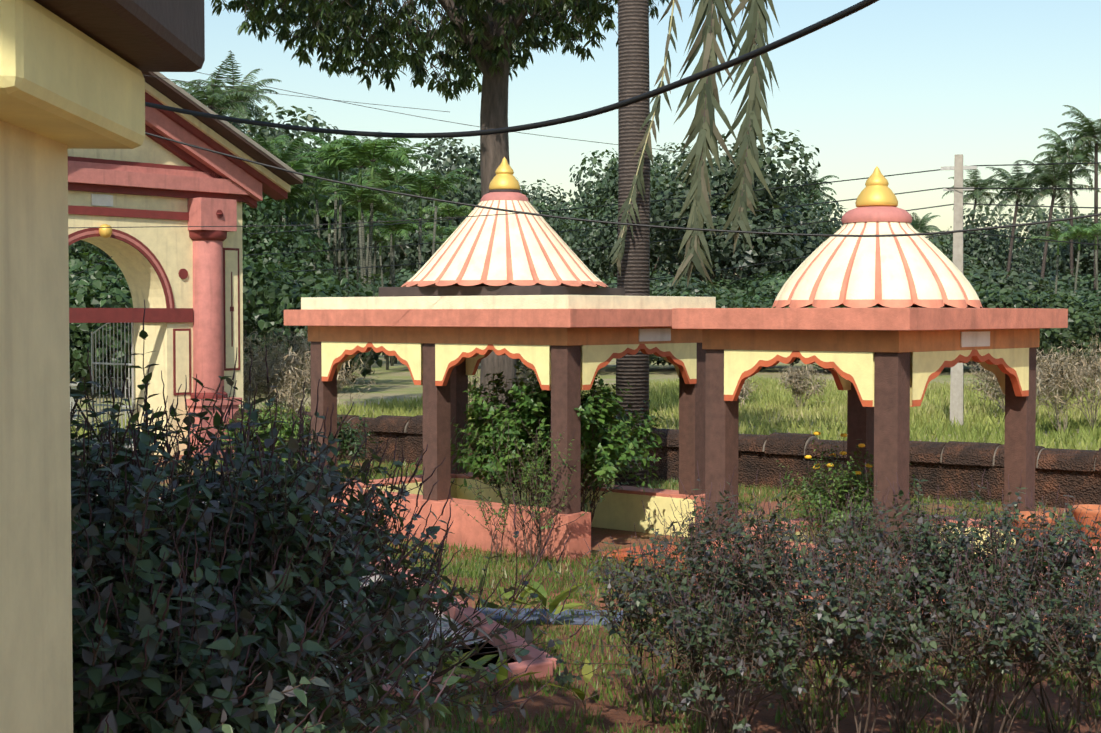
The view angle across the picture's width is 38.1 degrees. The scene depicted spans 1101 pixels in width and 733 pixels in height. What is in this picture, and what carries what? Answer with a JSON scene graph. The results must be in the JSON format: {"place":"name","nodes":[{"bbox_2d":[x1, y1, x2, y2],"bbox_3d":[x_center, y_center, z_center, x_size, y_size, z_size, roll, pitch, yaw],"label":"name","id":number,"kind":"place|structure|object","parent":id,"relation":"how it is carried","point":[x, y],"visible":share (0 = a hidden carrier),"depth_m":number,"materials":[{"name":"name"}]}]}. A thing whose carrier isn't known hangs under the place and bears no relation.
{"place":"outdoors","nodes":[
{"label":"outdoors","id":0,"kind":"place"},
{"bbox_2d":[68,72,302,455],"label":"gate building","id":1,"kind":"structure","parent":0,"point":[186,283],"depth_m":25.86,"materials":[{"name":"beige paint"}]},
{"bbox_2d":[97,495,516,683],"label":"paved path","id":2,"kind":"structure","parent":0,"point":[446,626],"depth_m":11.23,"materials":[{"name":"stone"}]},
{"bbox_2d":[284,532,556,711],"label":"path kerb","id":3,"kind":"structure","parent":2,"relation":"on","point":[542,663],"depth_m":10.26,"materials":[{"name":"pink concrete"}]},
{"bbox_2d":[194,71,735,157],"bbox_3d":[-2.294,-3.700,21.790,9.831,1.681,0.008,0,2,-1],"label":"thin cable","id":4,"kind":"object","parent":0,"point":[435,119],"visible":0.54,"depth_m":21.81,"materials":[{"name":"black rubber"}]},
{"bbox_2d":[70,352,1100,732],"bbox_3d":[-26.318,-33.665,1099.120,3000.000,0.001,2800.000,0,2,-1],"label":"ground","id":5,"kind":"structure","parent":0,"point":[394,380],"depth_m":39.18,"materials":[{"name":"green plant"}]},
{"bbox_2d":[69,253,98,306],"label":"tree","id":6,"kind":"object","parent":5,"relation":"on","point":[75,270],"depth_m":46.16,"materials":[{"name":"green plant"}]},
{"bbox_2d":[68,240,123,380],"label":"tree","id":7,"kind":"object","parent":5,"relation":"on","point":[81,247],"visible":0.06,"depth_m":53.11,"materials":[{"name":"green plant"}]},
{"bbox_2d":[69,251,132,393],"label":"tree","id":8,"kind":"object","parent":5,"relation":"on","point":[80,333],"visible":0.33,"depth_m":42.95,"materials":[{"name":"green plant"}]},
{"bbox_2d":[0,0,204,732],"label":"temple porch","id":9,"kind":"object","parent":5,"relation":"on","point":[71,75],"visible":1,"depth_m":2.39,"materials":[{"name":"yellow paint"}]},
{"bbox_2d":[71,196,334,285],"bbox_3d":[-13.654,-4.365,61.889,11.108,9.271,10.760,-2,2,-40],"label":"tree","id":10,"kind":"object","parent":5,"relation":"on","point":[292,220],"depth_m":62.25,"materials":[{"name":"green plant"}]},
{"bbox_2d":[172,56,267,132],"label":"coconut palm","id":11,"kind":"object","parent":5,"relation":"on","point":[214,98],"visible":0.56,"depth_m":115.28,"materials":[{"name":"green plant"}]},
{"bbox_2d":[188,50,280,138],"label":"coconut palm","id":12,"kind":"object","parent":5,"relation":"on","point":[242,110],"visible":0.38,"depth_m":126.09,"materials":[{"name":"green plant"}]},
{"bbox_2d":[122,256,372,389],"bbox_3d":[-8.565,-1.207,46.486,6.970,4.082,7.626,0,2,11],"label":"tree","id":13,"kind":"object","parent":5,"relation":"on","point":[279,288],"visible":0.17,"depth_m":45.89,"materials":[{"name":"green plant"}]},
{"bbox_2d":[245,134,312,196],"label":"areca palm","id":14,"kind":"object","parent":5,"relation":"on","point":[277,140],"visible":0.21,"depth_m":69.70,"materials":[{"name":"green plant"}]},
{"bbox_2d":[251,186,318,240],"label":"areca palm","id":15,"kind":"object","parent":5,"relation":"on","point":[295,199],"visible":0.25,"depth_m":60.95,"materials":[{"name":"green plant"}]},
{"bbox_2d":[242,193,332,286],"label":"tree","id":16,"kind":"object","parent":5,"relation":"on","point":[251,244],"visible":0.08,"depth_m":56.58,"materials":[{"name":"green plant"}]},
{"bbox_2d":[254,133,323,251],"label":"coconut palm","id":17,"kind":"object","parent":5,"relation":"on","point":[284,155],"visible":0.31,"depth_m":61.62,"materials":[{"name":"green plant"}]},
{"bbox_2d":[215,401,375,468],"bbox_3d":[-3.583,1.111,22.382,2.350,1.222,1.549,1,2,23],"label":"bush","id":18,"kind":"object","parent":5,"relation":"on","point":[349,442],"visible":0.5,"depth_m":22.15,"materials":[{"name":"green plant"}]},
{"bbox_2d":[282,158,319,255],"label":"areca palm","id":19,"kind":"object","parent":5,"relation":"on","point":[295,166],"visible":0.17,"depth_m":60.05,"materials":[{"name":"green plant"}]},
{"bbox_2d":[229,105,373,278],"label":"tree","id":20,"kind":"object","parent":5,"relation":"on","point":[264,131],"visible":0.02,"depth_m":120.60,"materials":[{"name":"green plant"}]},
{"bbox_2d":[297,179,338,269],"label":"areca palm","id":21,"kind":"object","parent":5,"relation":"on","point":[324,184],"visible":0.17,"depth_m":78.30,"materials":[{"name":"green plant"}]},
{"bbox_2d":[293,197,347,271],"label":"areca palm","id":22,"kind":"object","parent":5,"relation":"on","point":[323,212],"visible":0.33,"depth_m":77.81,"materials":[{"name":"green plant"}]},
{"bbox_2d":[286,159,358,277],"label":"areca palm","id":23,"kind":"object","parent":5,"relation":"on","point":[324,174],"visible":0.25,"depth_m":67.41,"materials":[{"name":"green plant"}]},
{"bbox_2d":[293,135,354,274],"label":"areca palm","id":24,"kind":"object","parent":5,"relation":"on","point":[323,142],"visible":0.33,"depth_m":64.38,"materials":[{"name":"green plant"}]},
{"bbox_2d":[243,259,405,381],"bbox_3d":[-8.006,-1.407,52.168,7.680,4.111,7.019,-1,2,-15],"label":"tree","id":25,"kind":"object","parent":5,"relation":"on","point":[305,279],"visible":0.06,"depth_m":50.94,"materials":[{"name":"green plant"}]},
{"bbox_2d":[304,149,378,280],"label":"areca palm","id":26,"kind":"object","parent":5,"relation":"on","point":[314,166],"visible":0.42,"depth_m":65.48,"materials":[{"name":"green plant"}]},
{"bbox_2d":[304,194,379,366],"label":"areca palm","id":27,"kind":"object","parent":5,"relation":"on","point":[347,208],"visible":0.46,"depth_m":68.81,"materials":[{"name":"green plant"}]},
{"bbox_2d":[317,177,397,376],"bbox_3d":[-6.976,-3.325,58.549,2.958,7.397,2.742,1,2,22],"label":"areca palm","id":28,"kind":"object","parent":5,"relation":"on","point":[349,192],"visible":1,"depth_m":58.27,"materials":[{"name":"green plant"}]},
{"bbox_2d":[312,265,402,296],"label":"hedge tree","id":29,"kind":"object","parent":5,"relation":"on","point":[351,276],"visible":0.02,"depth_m":99.24,"materials":[{"name":"green plant"}]},
{"bbox_2d":[315,139,404,368],"bbox_3d":[-7.468,-4.445,63.185,3.733,9.334,3.460,2,3,42],"label":"areca palm","id":30,"kind":"object","parent":5,"relation":"on","point":[359,164],"visible":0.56,"depth_m":62.96,"materials":[{"name":"green plant"}]},
{"bbox_2d":[301,172,431,279],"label":"tree","id":31,"kind":"object","parent":5,"relation":"on","point":[323,218],"visible":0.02,"depth_m":125.38,"materials":[{"name":"green plant"}]},
{"bbox_2d":[327,203,405,283],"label":"areca palm","id":32,"kind":"object","parent":5,"relation":"on","point":[367,214],"visible":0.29,"depth_m":73.06,"materials":[{"name":"green plant"}]},
{"bbox_2d":[327,133,413,374],"bbox_3d":[-6.794,-4.315,60.130,3.437,9.273,3.708,0,2,7],"label":"areca palm","id":33,"kind":"object","parent":5,"relation":"on","point":[366,148],"visible":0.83,"depth_m":59.94,"materials":[{"name":"green plant"}]},
{"bbox_2d":[340,188,403,216],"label":"areca palm","id":34,"kind":"object","parent":5,"relation":"on","point":[383,206],"visible":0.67,"depth_m":60.25,"materials":[{"name":"green plant"}]},
{"bbox_2d":[350,229,412,358],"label":"areca palm","id":35,"kind":"object","parent":5,"relation":"on","point":[385,238],"visible":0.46,"depth_m":80.92,"materials":[{"name":"green plant"}]},
{"bbox_2d":[353,167,413,363],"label":"areca palm","id":36,"kind":"object","parent":5,"relation":"on","point":[384,171],"visible":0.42,"depth_m":73.55,"materials":[{"name":"green plant"}]},
{"bbox_2d":[364,216,426,365],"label":"areca palm","id":37,"kind":"object","parent":5,"relation":"on","point":[404,231],"visible":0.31,"depth_m":70.76,"materials":[{"name":"green plant"}]},
{"bbox_2d":[364,211,428,369],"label":"areca palm","id":38,"kind":"object","parent":5,"relation":"on","point":[394,227],"visible":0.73,"depth_m":65.39,"materials":[{"name":"green plant"}]},
{"bbox_2d":[359,265,433,286],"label":"hedge tree","id":39,"kind":"object","parent":5,"relation":"on","point":[405,275],"visible":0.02,"depth_m":107.58,"materials":[{"name":"green plant"}]},
{"bbox_2d":[337,168,480,285],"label":"tree","id":40,"kind":"object","parent":5,"relation":"on","point":[411,255],"visible":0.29,"depth_m":120.50,"materials":[{"name":"green plant"}]},
{"bbox_2d":[381,143,436,362],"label":"areca palm","id":41,"kind":"object","parent":5,"relation":"on","point":[412,166],"visible":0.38,"depth_m":74.39,"materials":[{"name":"green plant"}]},
{"bbox_2d":[383,170,462,270],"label":"areca palm","id":42,"kind":"object","parent":5,"relation":"on","point":[414,189],"visible":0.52,"depth_m":62.72,"materials":[{"name":"green plant"}]},
{"bbox_2d":[398,167,474,286],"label":"areca palm","id":43,"kind":"object","parent":5,"relation":"on","point":[437,183],"visible":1,"depth_m":60.56,"materials":[{"name":"green plant"}]},
{"bbox_2d":[211,0,668,418],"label":"tree","id":44,"kind":"object","parent":5,"relation":"on","point":[488,44],"visible":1,"depth_m":29.61,"materials":[{"name":"green plant"}]},
{"bbox_2d":[418,222,461,235],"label":"areca palm","id":45,"kind":"object","parent":5,"relation":"on","point":[449,231],"visible":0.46,"depth_m":66.90,"materials":[{"name":"green plant"}]},
{"bbox_2d":[417,202,472,236],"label":"areca palm","id":46,"kind":"object","parent":5,"relation":"on","point":[444,211],"visible":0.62,"depth_m":72.47,"materials":[{"name":"green plant"}]},
{"bbox_2d":[389,138,550,272],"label":"tree","id":47,"kind":"object","parent":5,"relation":"on","point":[469,160],"visible":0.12,"depth_m":135.48,"materials":[{"name":"green plant"}]},
{"bbox_2d":[284,157,715,561],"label":"pavilion","id":48,"kind":"structure","parent":5,"relation":"on","point":[512,286],"depth_m":15.96,"materials":[{"name":"pink paint"}]},
{"bbox_2d":[68,213,519,227],"bbox_3d":[-2.928,-1.356,14.845,5.426,0.168,0.008,0,2,-1],"label":"thin cable","id":49,"kind":"object","parent":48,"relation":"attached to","point":[290,225],"visible":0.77,"depth_m":14.86,"materials":[{"name":"black rubber"}]},
{"bbox_2d":[450,418,617,566],"bbox_3d":[-0.211,1.132,14.425,1.007,1.376,1.456,-1,2,-37],"label":"slender plant","id":50,"kind":"object","parent":5,"relation":"on","point":[528,511],"visible":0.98,"depth_m":14.37,"materials":[{"name":"green plant"}]},
{"bbox_2d":[410,364,664,524],"bbox_3d":[-0.095,0.853,16.091,2.672,1.829,2.512,0,2,-1],"label":"shrub","id":51,"kind":"object","parent":5,"relation":"on","point":[603,427],"visible":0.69,"depth_m":15.79,"materials":[{"name":"green plant"}]},
{"bbox_2d":[516,177,580,229],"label":"tree","id":52,"kind":"object","parent":5,"relation":"on","point":[553,200],"visible":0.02,"depth_m":171.43,"materials":[{"name":"green plant"}]},
{"bbox_2d":[477,607,623,625],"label":"blue slab","id":53,"kind":"structure","parent":5,"relation":"on","point":[576,620],"depth_m":11.82,"materials":[{"name":"stone"}]},
{"bbox_2d":[530,199,607,274],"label":"tree","id":54,"kind":"object","parent":5,"relation":"on","point":[554,225],"visible":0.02,"depth_m":124.05,"materials":[{"name":"green plant"}]},
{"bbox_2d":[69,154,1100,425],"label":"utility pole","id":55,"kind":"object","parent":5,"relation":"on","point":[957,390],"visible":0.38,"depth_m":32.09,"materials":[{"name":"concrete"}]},
{"bbox_2d":[145,0,878,137],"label":"thick cable","id":56,"kind":"object","parent":55,"relation":"on","point":[846,12],"visible":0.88,"depth_m":5.58,"materials":[{"name":"black rubber"}]},
{"bbox_2d":[145,132,1100,236],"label":"cable","id":57,"kind":"object","parent":55,"relation":"on","point":[653,226],"visible":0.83,"depth_m":10.10,"materials":[{"name":"black rubber"}]},
{"bbox_2d":[70,376,1100,449],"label":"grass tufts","id":58,"kind":"object","parent":5,"relation":"on","point":[771,392],"visible":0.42,"depth_m":34.86,"materials":[{"name":"green plant"}]},
{"bbox_2d":[555,185,651,281],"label":"tree","id":59,"kind":"object","parent":5,"relation":"on","point":[569,214],"visible":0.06,"depth_m":153.01,"materials":[{"name":"green plant"}]},
{"bbox_2d":[562,148,686,281],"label":"tree","id":60,"kind":"object","parent":5,"relation":"on","point":[608,213],"visible":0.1,"depth_m":122.41,"materials":[{"name":"green plant"}]},
{"bbox_2d":[579,142,690,279],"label":"tree","id":61,"kind":"object","parent":5,"relation":"on","point":[680,157],"visible":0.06,"depth_m":174.48,"materials":[{"name":"green plant"}]},
{"bbox_2d":[602,542,688,570],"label":"entrance step slabs","id":62,"kind":"structure","parent":5,"relation":"on","point":[624,550],"depth_m":14.86,"materials":[{"name":"ceramic"}]},
{"bbox_2d":[217,457,1100,732],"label":"lawn grass","id":63,"kind":"structure","parent":5,"relation":"on","point":[545,571],"depth_m":10.57,"materials":[{"name":"green plant"}]},
{"bbox_2d":[233,408,1100,507],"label":"laterite wall","id":64,"kind":"structure","parent":5,"relation":"on","point":[942,468],"depth_m":19.86,"materials":[{"name":"brown stone"}]},
{"bbox_2d":[605,271,732,304],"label":"hedge tree","id":65,"kind":"object","parent":5,"relation":"on","point":[692,286],"visible":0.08,"depth_m":98.14,"materials":[{"name":"green plant"}]},
{"bbox_2d":[243,322,1100,431],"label":"tall dry weeds","id":66,"kind":"object","parent":5,"relation":"on","point":[1055,381],"visible":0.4,"depth_m":30.09,"materials":[{"name":"beige plant"}]},
{"bbox_2d":[607,0,779,487],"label":"fishtail palm","id":67,"kind":"object","parent":5,"relation":"on","point":[631,246],"visible":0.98,"depth_m":19.64,"materials":[{"name":"green plant"}]},
{"bbox_2d":[652,277,753,301],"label":"hedge tree","id":68,"kind":"object","parent":5,"relation":"on","point":[671,292],"visible":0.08,"depth_m":100.46,"materials":[{"name":"green plant"}]},
{"bbox_2d":[649,288,770,365],"bbox_3d":[6.126,-1.419,63.270,7.910,3.388,7.230,0,2,-12],"label":"hedge tree","id":69,"kind":"object","parent":5,"relation":"on","point":[724,302],"depth_m":61.45,"materials":[{"name":"green plant"}]},
{"bbox_2d":[345,559,1100,732],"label":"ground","id":70,"kind":"structure","parent":5,"relation":"on","point":[761,721],"depth_m":9.33,"materials":[{"name":"brown soil"}]},
{"bbox_2d":[386,581,623,723],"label":"plant seedlings","id":71,"kind":"object","parent":70,"relation":"on","point":[502,673],"visible":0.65,"depth_m":9.46,"materials":[{"name":"green plant"}]},
{"bbox_2d":[532,460,1100,732],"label":"bush","id":72,"kind":"object","parent":70,"relation":"on","point":[1012,613],"visible":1,"depth_m":8.10,"materials":[{"name":"green plant"}]},
{"bbox_2d":[752,438,942,547],"bbox_3d":[2.481,1.226,13.443,1.578,1.258,1.878,0,2,-1],"label":"shrub","id":73,"kind":"object","parent":70,"relation":"on","point":[840,490],"visible":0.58,"depth_m":13.22,"materials":[{"name":"green plant"}]},
{"bbox_2d":[805,431,871,497],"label":"marigold flowers","id":74,"kind":"object","parent":73,"relation":"attached to","point":[843,452],"visible":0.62,"depth_m":13.32,"materials":[{"name":"yellow plant"}]},
{"bbox_2d":[650,180,831,283],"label":"tree","id":75,"kind":"object","parent":5,"relation":"on","point":[672,271],"visible":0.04,"depth_m":134.49,"materials":[{"name":"green plant"}]},
{"bbox_2d":[650,128,835,290],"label":"tree","id":76,"kind":"object","parent":5,"relation":"on","point":[720,250],"visible":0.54,"depth_m":111.15,"materials":[{"name":"green plant"}]},
{"bbox_2d":[718,291,798,368],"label":"hedge tree","id":77,"kind":"object","parent":5,"relation":"on","point":[757,297],"depth_m":66.48,"materials":[{"name":"green plant"}]},
{"bbox_2d":[739,271,791,302],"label":"hedge tree","id":78,"kind":"object","parent":5,"relation":"on","point":[771,284],"visible":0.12,"depth_m":98.18,"materials":[{"name":"green plant"}]},
{"bbox_2d":[752,198,846,274],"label":"tree","id":79,"kind":"object","parent":5,"relation":"on","point":[830,207],"visible":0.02,"depth_m":119.56,"materials":[{"name":"green plant"}]},
{"bbox_2d":[784,165,838,210],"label":"tree","id":80,"kind":"object","parent":5,"relation":"on","point":[817,187],"visible":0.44,"depth_m":150.36,"materials":[{"name":"green plant"}]},
{"bbox_2d":[672,166,1067,615],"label":"pavilion","id":81,"kind":"structure","parent":5,"relation":"on","point":[888,360],"depth_m":12.99,"materials":[{"name":"pink paint"}]},
{"bbox_2d":[911,212,940,238],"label":"coconut palm","id":82,"kind":"object","parent":5,"relation":"on","point":[916,225],"visible":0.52,"depth_m":158.89,"materials":[{"name":"green plant"}]},
{"bbox_2d":[930,239,999,281],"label":"tree","id":83,"kind":"object","parent":5,"relation":"on","point":[948,255],"visible":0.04,"depth_m":118.64,"materials":[{"name":"green plant"}]},
{"bbox_2d":[942,165,1009,227],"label":"coconut palm","id":84,"kind":"object","parent":5,"relation":"on","point":[977,196],"visible":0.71,"depth_m":150.13,"materials":[{"name":"green plant"}]},
{"bbox_2d":[928,206,1065,278],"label":"tree","id":85,"kind":"object","parent":5,"relation":"on","point":[989,258],"visible":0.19,"depth_m":122.79,"materials":[{"name":"green plant"}]},
{"bbox_2d":[910,283,1088,371],"bbox_3d":[16.547,-1.512,62.917,7.689,3.603,8.413,0,2,-9],"label":"hedge tree","id":86,"kind":"object","parent":5,"relation":"on","point":[991,298],"visible":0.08,"depth_m":61.18,"materials":[{"name":"green plant"}]},
{"bbox_2d":[975,161,1064,277],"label":"coconut palm","id":87,"kind":"object","parent":5,"relation":"on","point":[1019,196],"visible":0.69,"depth_m":118.66,"materials":[{"name":"green plant"}]},
{"bbox_2d":[963,266,1079,306],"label":"hedge tree","id":88,"kind":"object","parent":5,"relation":"on","point":[1025,281],"visible":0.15,"depth_m":100.23,"materials":[{"name":"green plant"}]},
{"bbox_2d":[981,290,1100,368],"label":"hedge tree","id":89,"kind":"object","parent":5,"relation":"on","point":[1081,336],"visible":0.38,"depth_m":59.42,"materials":[{"name":"green plant"}]},
{"bbox_2d":[996,203,1091,272],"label":"tree","id":90,"kind":"object","parent":5,"relation":"on","point":[1035,229],"visible":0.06,"depth_m":186.09,"materials":[{"name":"green plant"}]},
{"bbox_2d":[1010,153,1100,285],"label":"coconut palm","id":91,"kind":"object","parent":5,"relation":"on","point":[1057,179],"visible":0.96,"depth_m":104.31,"materials":[{"name":"green plant"}]},
{"bbox_2d":[1026,226,1087,293],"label":"areca palm","id":92,"kind":"object","parent":5,"relation":"on","point":[1055,232],"visible":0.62,"depth_m":93.99,"materials":[{"name":"green plant"}]},
{"bbox_2d":[1013,269,1100,297],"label":"hedge tree","id":93,"kind":"object","parent":5,"relation":"on","point":[1067,276],"visible":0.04,"depth_m":109.05,"materials":[{"name":"green plant"}]},
{"bbox_2d":[1026,290,1100,370],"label":"hedge tree","id":94,"kind":"object","parent":5,"relation":"on","point":[1092,296],"visible":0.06,"depth_m":62.45,"materials":[{"name":"green plant"}]},
{"bbox_2d":[1032,273,1100,301],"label":"hedge tree","id":95,"kind":"object","parent":5,"relation":"on","point":[1065,288],"visible":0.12,"depth_m":105.21,"materials":[{"name":"green plant"}]},
{"bbox_2d":[1033,119,1100,275],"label":"coconut palm","id":96,"kind":"object","parent":5,"relation":"on","point":[1060,153],"visible":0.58,"depth_m":117.40,"materials":[{"name":"green plant"}]},
{"bbox_2d":[1035,210,1100,280],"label":"tree","id":97,"kind":"object","parent":5,"relation":"on","point":[1086,257],"visible":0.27,"depth_m":124.08,"materials":[{"name":"green plant"}]},
{"bbox_2d":[1052,105,1100,292],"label":"coconut palm","id":98,"kind":"object","parent":5,"relation":"on","point":[1088,131],"visible":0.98,"depth_m":104.44,"materials":[{"name":"green plant"}]},
{"bbox_2d":[1055,221,1100,292],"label":"areca palm","id":99,"kind":"object","parent":5,"relation":"on","point":[1084,232],"visible":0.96,"depth_m":92.16,"materials":[{"name":"green plant"}]},
{"bbox_2d":[1069,222,1100,300],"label":"areca palm","id":100,"kind":"object","parent":5,"relation":"on","point":[1095,234],"visible":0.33,"depth_m":95.36,"materials":[{"name":"green plant"}]},
{"bbox_3d":[-1.443,1.664,3.871,2.750,1.000,1.500,0,2,-1],"label":"planter bed","id":101,"kind":"object","parent":5,"relation":"on","visible":0},
{"bbox_2d":[70,299,574,732],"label":"bush","id":102,"kind":"object","parent":101,"relation":"on","point":[187,596],"visible":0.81,"depth_m":3.56,"materials":[{"name":"green plant"}]},
{"bbox_2d":[277,442,592,732],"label":"bush twigs","id":103,"kind":"object","parent":101,"relation":"on","point":[551,642],"visible":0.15,"depth_m":4.37,"materials":[{"name":"brown plant"}]},
{"bbox_2d":[160,0,1100,281],"label":"sky","id":104,"kind":"structure","parent":0,"point":[893,86],"materials":[{"name":"blue"}]},
{"bbox_2d":[1009,504,1100,551],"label":"terracotta pots","id":105,"kind":"object","parent":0,"point":[1093,513],"visible":0.48,"depth_m":13.50,"materials":[{"name":"ceramic"}]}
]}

